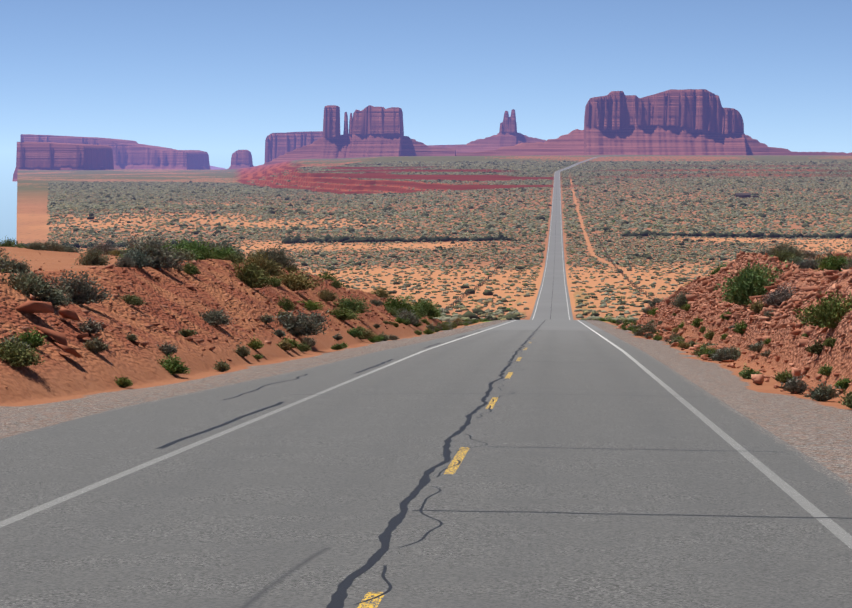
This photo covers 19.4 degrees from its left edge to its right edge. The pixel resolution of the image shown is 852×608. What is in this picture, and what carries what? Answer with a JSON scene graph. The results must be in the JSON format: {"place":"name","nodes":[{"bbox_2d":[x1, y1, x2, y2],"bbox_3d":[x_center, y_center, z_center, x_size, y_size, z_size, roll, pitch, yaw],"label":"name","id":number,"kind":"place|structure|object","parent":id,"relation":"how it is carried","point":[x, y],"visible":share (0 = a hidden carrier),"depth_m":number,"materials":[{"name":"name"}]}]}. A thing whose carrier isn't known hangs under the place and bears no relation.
{"place":"outdoors","nodes":[
{"label":"outdoors","id":0,"kind":"place"},
{"bbox_2d":[13,142,113,180],"bbox_3d":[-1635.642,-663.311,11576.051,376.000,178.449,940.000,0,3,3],"label":"cliff","id":1,"kind":"structure","parent":0,"point":[47,156],"depth_m":11231.50,"materials":[{"name":"stone"}]},
{"bbox_2d":[0,155,851,607],"bbox_3d":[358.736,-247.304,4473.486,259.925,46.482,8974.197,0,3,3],"label":"road","id":2,"kind":"structure","parent":0,"point":[550,453],"depth_m":23.85,"materials":[{"name":"asphalt"}]},
{"bbox_2d":[0,155,851,483],"bbox_3d":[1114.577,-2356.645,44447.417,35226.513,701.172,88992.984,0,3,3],"label":"ground","id":3,"kind":"structure","parent":0,"point":[58,385],"depth_m":86.41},
{"bbox_2d":[0,248,15,267],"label":"sage bush","id":4,"kind":"object","parent":3,"relation":"on","point":[1,259],"visible":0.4,"depth_m":65.08,"materials":[{"name":"green plant"}]},
{"bbox_2d":[0,235,27,247],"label":"sage bush","id":5,"kind":"object","parent":3,"relation":"on","point":[7,243],"visible":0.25,"depth_m":98.33,"materials":[{"name":"green plant"}]},
{"bbox_2d":[0,258,31,273],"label":"sage bush","id":6,"kind":"object","parent":3,"relation":"on","point":[13,268],"visible":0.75,"depth_m":60.64,"materials":[{"name":"green plant"}]},
{"bbox_2d":[1,330,30,351],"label":"sage bush","id":7,"kind":"object","parent":3,"relation":"on","point":[13,339],"visible":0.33,"depth_m":48.88,"materials":[{"name":"green plant"}]},
{"bbox_2d":[0,335,44,366],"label":"sage bush","id":8,"kind":"object","parent":3,"relation":"on","point":[16,356],"visible":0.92,"depth_m":47.65,"materials":[{"name":"green plant"}]},
{"bbox_2d":[13,327,48,347],"bbox_3d":[-8.024,0.682,50.640,0.600,0.430,0.669,-3,4,-36],"label":"sage bush","id":9,"kind":"object","parent":3,"relation":"on","point":[35,340],"visible":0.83,"depth_m":50.59,"materials":[{"name":"green plant"}]},
{"bbox_2d":[25,241,45,249],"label":"sage bush","id":10,"kind":"object","parent":3,"relation":"on","point":[33,246],"visible":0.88,"depth_m":92.01,"materials":[{"name":"green plant"}]},
{"bbox_2d":[2,265,68,297],"bbox_3d":[-9.018,-0.495,56.070,1.543,0.717,1.557,3,4,38],"label":"sage bush","id":11,"kind":"object","parent":3,"relation":"on","point":[29,284],"visible":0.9,"depth_m":55.91,"materials":[{"name":"green plant"}]},
{"bbox_2d":[36,240,65,251],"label":"sage bush","id":12,"kind":"object","parent":3,"relation":"on","point":[52,246],"visible":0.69,"depth_m":95.59,"materials":[{"name":"green plant"}]},
{"bbox_2d":[15,300,88,357],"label":"ledge slabs","id":13,"kind":"structure","parent":3,"relation":"on","point":[27,306],"depth_m":52.99,"materials":[{"name":"stone"}]},
{"bbox_2d":[32,285,76,306],"bbox_3d":[-8.624,-0.206,56.672,1.236,0.510,1.413,-1,4,-21],"label":"sage bush","id":14,"kind":"object","parent":3,"relation":"on","point":[59,299],"visible":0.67,"depth_m":56.46,"materials":[{"name":"green plant"}]},
{"bbox_2d":[58,243,80,252],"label":"sage bush","id":15,"kind":"object","parent":3,"relation":"on","point":[70,249],"visible":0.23,"depth_m":101.25,"materials":[{"name":"green plant"}]},
{"bbox_2d":[46,267,116,304],"bbox_3d":[-8.601,-0.460,61.031,2.223,0.938,1.289,-2,4,-31],"label":"sage bush","id":16,"kind":"object","parent":3,"relation":"on","point":[80,292],"visible":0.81,"depth_m":60.97,"materials":[{"name":"green plant"}]},
{"bbox_2d":[77,317,104,334],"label":"sage bush","id":17,"kind":"object","parent":3,"relation":"on","point":[90,327],"visible":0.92,"depth_m":55.60,"materials":[{"name":"grey plant"}]},
{"bbox_2d":[72,243,110,265],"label":"sage bush","id":18,"kind":"object","parent":3,"relation":"on","point":[92,257],"visible":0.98,"depth_m":80.21,"materials":[{"name":"green plant"}]},
{"bbox_2d":[82,332,110,353],"bbox_3d":[-7.145,0.835,54.056,0.648,0.474,0.605,-1,4,-13],"label":"sage bush","id":19,"kind":"object","parent":3,"relation":"on","point":[97,346],"visible":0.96,"depth_m":53.94,"materials":[{"name":"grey plant"}]},
{"bbox_2d":[85,241,123,254],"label":"sage bush","id":20,"kind":"object","parent":3,"relation":"on","point":[104,248],"visible":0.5,"depth_m":96.25,"materials":[{"name":"green plant"}]},
{"bbox_2d":[20,134,210,169],"bbox_3d":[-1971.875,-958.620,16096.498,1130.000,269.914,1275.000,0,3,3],"label":"mesa","id":21,"kind":"structure","parent":3,"relation":"on","point":[129,154],"depth_m":15645.25,"materials":[{"name":"stone"}]},
{"bbox_2d":[113,374,132,387],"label":"sage bush","id":22,"kind":"object","parent":3,"relation":"on","point":[123,382],"visible":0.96,"depth_m":52.25,"materials":[{"name":"green plant"}]},
{"bbox_2d":[115,256,135,267],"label":"sage bush","id":23,"kind":"object","parent":3,"relation":"on","point":[127,262],"visible":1,"depth_m":75.74,"materials":[{"name":"grey plant"}]},
{"bbox_2d":[125,331,137,341],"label":"sage bush","id":24,"kind":"object","parent":3,"relation":"on","point":[131,337],"visible":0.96,"depth_m":59.05,"materials":[{"name":"green plant"}]},
{"bbox_2d":[117,292,150,305],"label":"sage bush","id":25,"kind":"object","parent":3,"relation":"on","point":[133,300],"visible":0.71,"depth_m":67.04,"materials":[{"name":"green plant"}]},
{"bbox_2d":[115,244,154,267],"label":"sage bush","id":26,"kind":"object","parent":3,"relation":"on","point":[142,261],"visible":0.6,"depth_m":77.60,"materials":[{"name":"green plant"}]},
{"bbox_2d":[117,231,189,268],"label":"sage bush","id":27,"kind":"object","parent":3,"relation":"on","point":[162,259],"visible":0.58,"depth_m":81.05,"materials":[{"name":"green plant"}]},
{"bbox_2d":[157,341,178,354],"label":"sage bush","id":28,"kind":"object","parent":3,"relation":"on","point":[167,349],"visible":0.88,"depth_m":60.75,"materials":[{"name":"grey plant"}]},
{"bbox_2d":[157,354,189,373],"bbox_3d":[-5.987,1.385,58.647,0.948,0.508,0.955,0,4,-7],"label":"sage bush","id":29,"kind":"object","parent":3,"relation":"on","point":[175,367],"visible":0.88,"depth_m":58.50,"materials":[{"name":"green plant"}]},
{"bbox_2d":[164,238,202,260],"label":"sage bush","id":30,"kind":"object","parent":3,"relation":"on","point":[182,247],"visible":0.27,"depth_m":94.46,"materials":[{"name":"green plant"}]},
{"bbox_2d":[171,246,197,260],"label":"sage bush","id":31,"kind":"object","parent":3,"relation":"on","point":[187,255],"visible":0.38,"depth_m":93.64,"materials":[{"name":"green plant"}]},
{"bbox_2d":[178,327,196,336],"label":"sage bush","id":32,"kind":"object","parent":3,"relation":"on","point":[186,333],"visible":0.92,"depth_m":67.52,"materials":[{"name":"green plant"}]},
{"bbox_2d":[183,260,200,274],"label":"sage bush","id":33,"kind":"object","parent":3,"relation":"on","point":[192,269],"visible":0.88,"depth_m":84.50,"materials":[{"name":"green plant"}]},
{"bbox_2d":[179,237,219,259],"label":"sage bush","id":34,"kind":"object","parent":3,"relation":"on","point":[205,253],"visible":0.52,"depth_m":97.22,"materials":[{"name":"green plant"}]},
{"bbox_2d":[198,307,234,324],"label":"sage bush","id":35,"kind":"object","parent":3,"relation":"on","point":[212,316],"visible":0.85,"depth_m":73.78,"materials":[{"name":"grey plant"}]},
{"bbox_2d":[212,359,230,371],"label":"sage bush","id":36,"kind":"object","parent":3,"relation":"on","point":[222,366],"visible":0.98,"depth_m":64.14,"materials":[{"name":"green plant"}]},
{"bbox_2d":[208,245,237,259],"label":"sage bush","id":37,"kind":"object","parent":3,"relation":"on","point":[222,252],"visible":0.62,"depth_m":101.42,"materials":[{"name":"green plant"}]},
{"bbox_2d":[205,238,244,258],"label":"sage bush","id":38,"kind":"object","parent":3,"relation":"on","point":[224,243],"visible":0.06,"depth_m":106.25,"materials":[{"name":"green plant"}]},
{"bbox_2d":[222,252,246,263],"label":"sage bush","id":39,"kind":"object","parent":3,"relation":"on","point":[232,257],"visible":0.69,"depth_m":99.70,"materials":[{"name":"green plant"}]},
{"bbox_2d":[228,150,253,168],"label":"butte","id":40,"kind":"object","parent":3,"relation":"on","point":[241,159],"visible":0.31,"depth_m":15008.90,"materials":[{"name":"stone"}]},
{"bbox_2d":[233,343,250,356],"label":"sage bush","id":41,"kind":"object","parent":3,"relation":"on","point":[242,351],"visible":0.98,"depth_m":70.89,"materials":[{"name":"green plant"}]},
{"bbox_2d":[231,255,273,287],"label":"sage bush","id":42,"kind":"object","parent":3,"relation":"on","point":[249,277],"visible":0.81,"depth_m":94.83,"materials":[{"name":"green plant"}]},
{"bbox_2d":[246,334,263,349],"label":"sage bush","id":43,"kind":"object","parent":3,"relation":"on","point":[254,344],"visible":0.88,"depth_m":74.30,"materials":[{"name":"green plant"}]},
{"bbox_2d":[243,249,284,275],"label":"sage bush","id":44,"kind":"object","parent":3,"relation":"on","point":[268,267],"visible":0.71,"depth_m":108.96,"materials":[{"name":"green plant"}]},
{"bbox_2d":[246,247,286,263],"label":"sage bush","id":45,"kind":"object","parent":3,"relation":"on","point":[270,254],"visible":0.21,"depth_m":115.26,"materials":[{"name":"green plant"}]},
{"bbox_2d":[259,313,274,323],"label":"sage bush","id":46,"kind":"object","parent":3,"relation":"on","point":[266,319],"visible":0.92,"depth_m":84.52,"materials":[{"name":"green plant"}]},
{"bbox_2d":[265,274,281,286],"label":"sage bush","id":47,"kind":"object","parent":3,"relation":"on","point":[277,282],"visible":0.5,"depth_m":106.27,"materials":[{"name":"green plant"}]},
{"bbox_2d":[261,245,297,267],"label":"sage bush","id":48,"kind":"object","parent":3,"relation":"on","point":[281,260],"visible":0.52,"depth_m":115.27,"materials":[{"name":"green plant"}]},
{"bbox_2d":[273,329,285,337],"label":"sage bush","id":49,"kind":"object","parent":3,"relation":"on","point":[279,333],"visible":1,"depth_m":82.81,"materials":[{"name":"grey plant"}]},
{"bbox_2d":[276,338,293,350],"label":"sage bush","id":50,"kind":"object","parent":3,"relation":"on","point":[285,345],"visible":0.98,"depth_m":79.35,"materials":[{"name":"green plant"}]},
{"bbox_2d":[273,295,296,310],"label":"sage bush","id":51,"kind":"object","parent":3,"relation":"on","point":[286,304],"visible":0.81,"depth_m":96.26,"materials":[{"name":"green plant"}]},
{"bbox_2d":[264,131,322,163],"bbox_3d":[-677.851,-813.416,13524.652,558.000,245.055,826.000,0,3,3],"label":"mesa","id":52,"kind":"structure","parent":3,"relation":"on","point":[277,145],"depth_m":13275.89,"materials":[{"name":"stone"}]},
{"bbox_2d":[276,269,325,290],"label":"sage bush","id":53,"kind":"object","parent":3,"relation":"on","point":[291,281],"visible":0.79,"depth_m":112.14,"materials":[{"name":"green plant"}]},
{"bbox_2d":[273,308,332,335],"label":"sage bush","id":54,"kind":"object","parent":3,"relation":"on","point":[298,325],"visible":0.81,"depth_m":86.97,"materials":[{"name":"grey plant"}]},
{"bbox_2d":[296,342,312,351],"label":"sage bush","id":55,"kind":"object","parent":3,"relation":"on","point":[303,348],"visible":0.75,"depth_m":82.89,"materials":[{"name":"green plant"}]},
{"bbox_2d":[300,335,316,346],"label":"sage bush","id":56,"kind":"object","parent":3,"relation":"on","point":[309,341],"visible":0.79,"depth_m":86.21,"materials":[{"name":"green plant"}]},
{"bbox_2d":[296,299,326,310],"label":"sage bush","id":57,"kind":"object","parent":3,"relation":"on","point":[311,305],"visible":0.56,"depth_m":105.33,"materials":[{"name":"green plant"}]},
{"bbox_2d":[317,267,335,280],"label":"sage bush","id":58,"kind":"object","parent":3,"relation":"on","point":[325,276],"visible":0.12,"depth_m":139.02,"materials":[{"name":"green plant"}]},
{"bbox_2d":[316,288,338,301],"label":"sage bush","id":59,"kind":"object","parent":3,"relation":"on","point":[324,295],"visible":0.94,"depth_m":116.49,"materials":[{"name":"green plant"}]},
{"bbox_2d":[328,306,360,320],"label":"sage bush","id":60,"kind":"object","parent":3,"relation":"on","point":[343,314],"visible":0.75,"depth_m":112.67,"materials":[{"name":"green plant"}]},
{"bbox_2d":[333,294,370,313],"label":"sage bush","id":61,"kind":"object","parent":3,"relation":"on","point":[353,306],"visible":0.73,"depth_m":118.35,"materials":[{"name":"green plant"}]},
{"bbox_2d":[347,327,362,337],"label":"sage bush","id":62,"kind":"object","parent":3,"relation":"on","point":[354,332],"visible":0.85,"depth_m":106.61,"materials":[{"name":"green plant"}]},
{"bbox_2d":[262,105,455,165],"bbox_3d":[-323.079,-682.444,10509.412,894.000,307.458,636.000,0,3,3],"label":"butte","id":63,"kind":"object","parent":3,"relation":"on","point":[376,131],"visible":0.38,"depth_m":10406.99,"materials":[{"name":"stone"}]},
{"bbox_2d":[349,328,376,339],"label":"sage bush","id":64,"kind":"object","parent":3,"relation":"on","point":[366,334],"visible":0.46,"depth_m":108.86,"materials":[{"name":"green plant"}]},
{"bbox_2d":[370,286,392,297],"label":"sage bush","id":65,"kind":"object","parent":3,"relation":"on","point":[381,293],"visible":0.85,"depth_m":150.42,"materials":[{"name":"green plant"}]},
{"bbox_2d":[382,293,417,312],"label":"sage bush","id":66,"kind":"object","parent":3,"relation":"on","point":[394,304],"visible":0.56,"depth_m":145.67,"materials":[{"name":"green plant"}]},
{"bbox_2d":[394,307,420,324],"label":"sage bush","id":67,"kind":"object","parent":3,"relation":"on","point":[410,317],"visible":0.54,"depth_m":140.83,"materials":[{"name":"grey plant"}]},
{"bbox_2d":[410,303,428,316],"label":"sage bush","id":68,"kind":"object","parent":3,"relation":"on","point":[421,312],"visible":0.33,"depth_m":158.04,"materials":[{"name":"green plant"}]},
{"bbox_2d":[0,247,851,395],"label":"bank rubble","id":69,"kind":"object","parent":3,"relation":"on","point":[805,296],"visible":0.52,"depth_m":80.68,"materials":[{"name":"stone"}]},
{"bbox_2d":[1,230,851,247],"bbox_3d":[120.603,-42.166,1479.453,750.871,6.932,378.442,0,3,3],"label":"wash shrubs","id":70,"kind":"object","parent":3,"relation":"on","point":[346,239],"visible":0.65,"depth_m":1368.80,"materials":[{"name":"plant"}]},
{"bbox_2d":[413,299,442,315],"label":"sage bush","id":71,"kind":"object","parent":3,"relation":"on","point":[430,309],"visible":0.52,"depth_m":172.59,"materials":[{"name":"green plant"}]},
{"bbox_2d":[46,160,851,234],"bbox_3d":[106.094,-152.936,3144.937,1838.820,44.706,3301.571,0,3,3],"label":"plain shrubs","id":72,"kind":"object","parent":3,"relation":"on","point":[134,195],"visible":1,"depth_m":2341.21,"materials":[{"name":"plant"}]},
{"bbox_2d":[47,231,851,321],"bbox_3d":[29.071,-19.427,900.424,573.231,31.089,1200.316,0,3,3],"label":"plain shrubs","id":73,"kind":"object","parent":3,"relation":"on","point":[499,312],"visible":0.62,"depth_m":1114.34,"materials":[{"name":"plant"}]},
{"bbox_2d":[439,251,508,311],"bbox_3d":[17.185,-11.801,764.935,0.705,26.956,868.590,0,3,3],"label":"fence","id":74,"kind":"object","parent":3,"relation":"on","point":[489,275],"visible":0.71,"depth_m":696.55,"materials":[{"name":"wood"}]},
{"bbox_2d":[442,109,545,152],"bbox_3d":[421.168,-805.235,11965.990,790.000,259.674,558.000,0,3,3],"label":"twin buttes","id":75,"kind":"object","parent":3,"relation":"on","point":[508,134],"visible":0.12,"depth_m":11935.27,"materials":[{"name":"stone"}]},
{"bbox_2d":[596,233,658,300],"bbox_3d":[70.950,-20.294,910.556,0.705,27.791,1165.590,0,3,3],"label":"fence","id":76,"kind":"object","parent":3,"relation":"on","point":[631,283],"visible":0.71,"depth_m":805.49,"materials":[{"name":"wood"}]},
{"bbox_2d":[633,320,659,335],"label":"sage bush","id":77,"kind":"object","parent":3,"relation":"on","point":[646,328],"visible":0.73,"depth_m":133.51,"materials":[{"name":"green plant"}]},
{"bbox_2d":[456,89,851,155],"bbox_3d":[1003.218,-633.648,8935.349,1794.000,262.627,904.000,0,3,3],"label":"butte","id":78,"kind":"object","parent":3,"relation":"on","point":[687,122],"visible":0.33,"depth_m":8736.64,"materials":[{"name":"stone"}]},
{"bbox_2d":[669,290,693,307],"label":"sage bush","id":79,"kind":"object","parent":3,"relation":"on","point":[681,301],"visible":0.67,"depth_m":129.04,"materials":[{"name":"grey plant"}]},
{"bbox_2d":[690,316,702,327],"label":"sage bush","id":80,"kind":"object","parent":3,"relation":"on","point":[696,321],"visible":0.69,"depth_m":105.79,"materials":[{"name":"green plant"}]},
{"bbox_2d":[697,344,717,358],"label":"sage bush","id":81,"kind":"object","parent":3,"relation":"on","point":[708,350],"visible":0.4,"depth_m":77.94,"materials":[{"name":"green plant"}]},
{"bbox_2d":[704,329,714,339],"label":"sage bush","id":82,"kind":"object","parent":3,"relation":"on","point":[708,336],"visible":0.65,"depth_m":92.23,"materials":[{"name":"green plant"}]},
{"bbox_2d":[703,346,739,360],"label":"sage bush","id":83,"kind":"object","parent":3,"relation":"on","point":[720,355],"visible":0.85,"depth_m":75.05,"materials":[{"name":"grey plant"}]},
{"bbox_2d":[724,345,741,359],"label":"sage bush","id":84,"kind":"object","parent":3,"relation":"on","point":[738,349],"visible":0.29,"depth_m":75.24,"materials":[{"name":"grey plant"}]},
{"bbox_2d":[732,319,746,334],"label":"sage bush","id":85,"kind":"object","parent":3,"relation":"on","point":[739,328],"visible":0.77,"depth_m":78.63,"materials":[{"name":"green plant"}]},
{"bbox_2d":[735,193,758,197],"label":"building","id":86,"kind":"structure","parent":3,"relation":"on","point":[742,195],"depth_m":2382.06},
{"bbox_2d":[739,363,760,378],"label":"sage bush","id":87,"kind":"object","parent":3,"relation":"on","point":[746,374],"visible":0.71,"depth_m":58.36,"materials":[{"name":"green plant"}]},
{"bbox_2d":[731,260,771,280],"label":"sage bush","id":88,"kind":"object","parent":3,"relation":"on","point":[751,268],"visible":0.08,"depth_m":98.52,"materials":[{"name":"green plant"}]},
{"bbox_2d":[713,255,793,304],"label":"sage bush","id":89,"kind":"object","parent":3,"relation":"on","point":[739,292],"visible":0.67,"depth_m":85.46,"materials":[{"name":"green plant"}]},
{"bbox_2d":[745,341,763,352],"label":"sage bush","id":90,"kind":"object","parent":3,"relation":"on","point":[757,346],"visible":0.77,"depth_m":70.16,"materials":[{"name":"grey plant"}]},
{"bbox_2d":[748,298,763,313],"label":"sage bush","id":91,"kind":"object","parent":3,"relation":"on","point":[757,307],"visible":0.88,"depth_m":76.84,"materials":[{"name":"green plant"}]},
{"bbox_2d":[759,281,799,305],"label":"sage bush","id":92,"kind":"object","parent":3,"relation":"on","point":[776,298],"visible":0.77,"depth_m":72.70,"materials":[{"name":"grey plant"}]},
{"bbox_2d":[767,242,792,256],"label":"sage bush","id":93,"kind":"object","parent":3,"relation":"on","point":[777,248],"visible":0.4,"depth_m":121.82,"materials":[{"name":"green plant"}]},
{"bbox_2d":[774,368,792,382],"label":"sage bush","id":94,"kind":"object","parent":3,"relation":"on","point":[784,377],"visible":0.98,"depth_m":56.60,"materials":[{"name":"green plant"}]},
{"bbox_2d":[773,249,798,261],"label":"sage bush","id":95,"kind":"object","parent":3,"relation":"on","point":[783,256],"visible":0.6,"depth_m":110.57,"materials":[{"name":"green plant"}]},
{"bbox_2d":[779,371,808,393],"bbox_3d":[7.394,1.552,49.925,0.625,0.522,0.664,3,5,42],"label":"sage bush","id":96,"kind":"object","parent":3,"relation":"on","point":[794,385],"visible":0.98,"depth_m":49.78,"materials":[{"name":"grey plant"}]},
{"bbox_2d":[780,244,808,257],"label":"sage bush","id":97,"kind":"object","parent":3,"relation":"on","point":[794,251],"visible":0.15,"depth_m":111.67,"materials":[{"name":"green plant"}]},
{"bbox_2d":[796,258,819,269],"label":"sage bush","id":98,"kind":"object","parent":3,"relation":"on","point":[804,265],"visible":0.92,"depth_m":97.87,"materials":[{"name":"grey plant"}]},
{"bbox_2d":[800,249,817,257],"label":"sage bush","id":99,"kind":"object","parent":3,"relation":"on","point":[807,252],"visible":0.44,"depth_m":117.61,"materials":[{"name":"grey plant"}]},
{"bbox_2d":[804,335,824,354],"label":"sage bush","id":100,"kind":"object","parent":3,"relation":"on","point":[816,348],"visible":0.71,"depth_m":54.82,"materials":[{"name":"green plant"}]},
{"bbox_2d":[792,289,851,328],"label":"sage bush","id":101,"kind":"object","parent":3,"relation":"on","point":[825,314],"visible":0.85,"depth_m":54.49,"materials":[{"name":"green plant"}]},
{"bbox_2d":[803,379,841,400],"bbox_3d":[7.409,1.615,46.502,0.558,0.435,0.610,-3,4,-36],"label":"sage bush","id":102,"kind":"object","parent":3,"relation":"on","point":[819,393],"visible":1,"depth_m":46.41,"materials":[{"name":"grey plant"}]},
{"bbox_2d":[817,363,832,376],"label":"sage bush","id":103,"kind":"object","parent":3,"relation":"on","point":[825,371],"visible":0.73,"depth_m":51.47,"materials":[{"name":"green plant"}]},
{"bbox_2d":[821,336,836,347],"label":"sage bush","id":104,"kind":"object","parent":3,"relation":"on","point":[829,342],"visible":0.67,"depth_m":53.15,"materials":[{"name":"green plant"}]},
{"bbox_2d":[815,252,850,271],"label":"sage bush","id":105,"kind":"object","parent":3,"relation":"on","point":[834,264],"visible":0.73,"depth_m":95.89,"materials":[{"name":"green plant"}]},
{"bbox_2d":[833,376,851,389],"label":"sage bush","id":106,"kind":"object","parent":3,"relation":"on","point":[843,384],"visible":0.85,"depth_m":48.03,"materials":[{"name":"green plant"}]},
{"bbox_2d":[837,389,851,408],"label":"sage bush","id":107,"kind":"object","parent":3,"relation":"on","point":[847,401],"visible":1,"depth_m":43.06,"materials":[{"name":"green plant"}]},
{"bbox_2d":[0,0,851,243],"label":"sky","id":108,"kind":"structure","parent":0,"point":[217,78],"materials":[{"name":"blue"}]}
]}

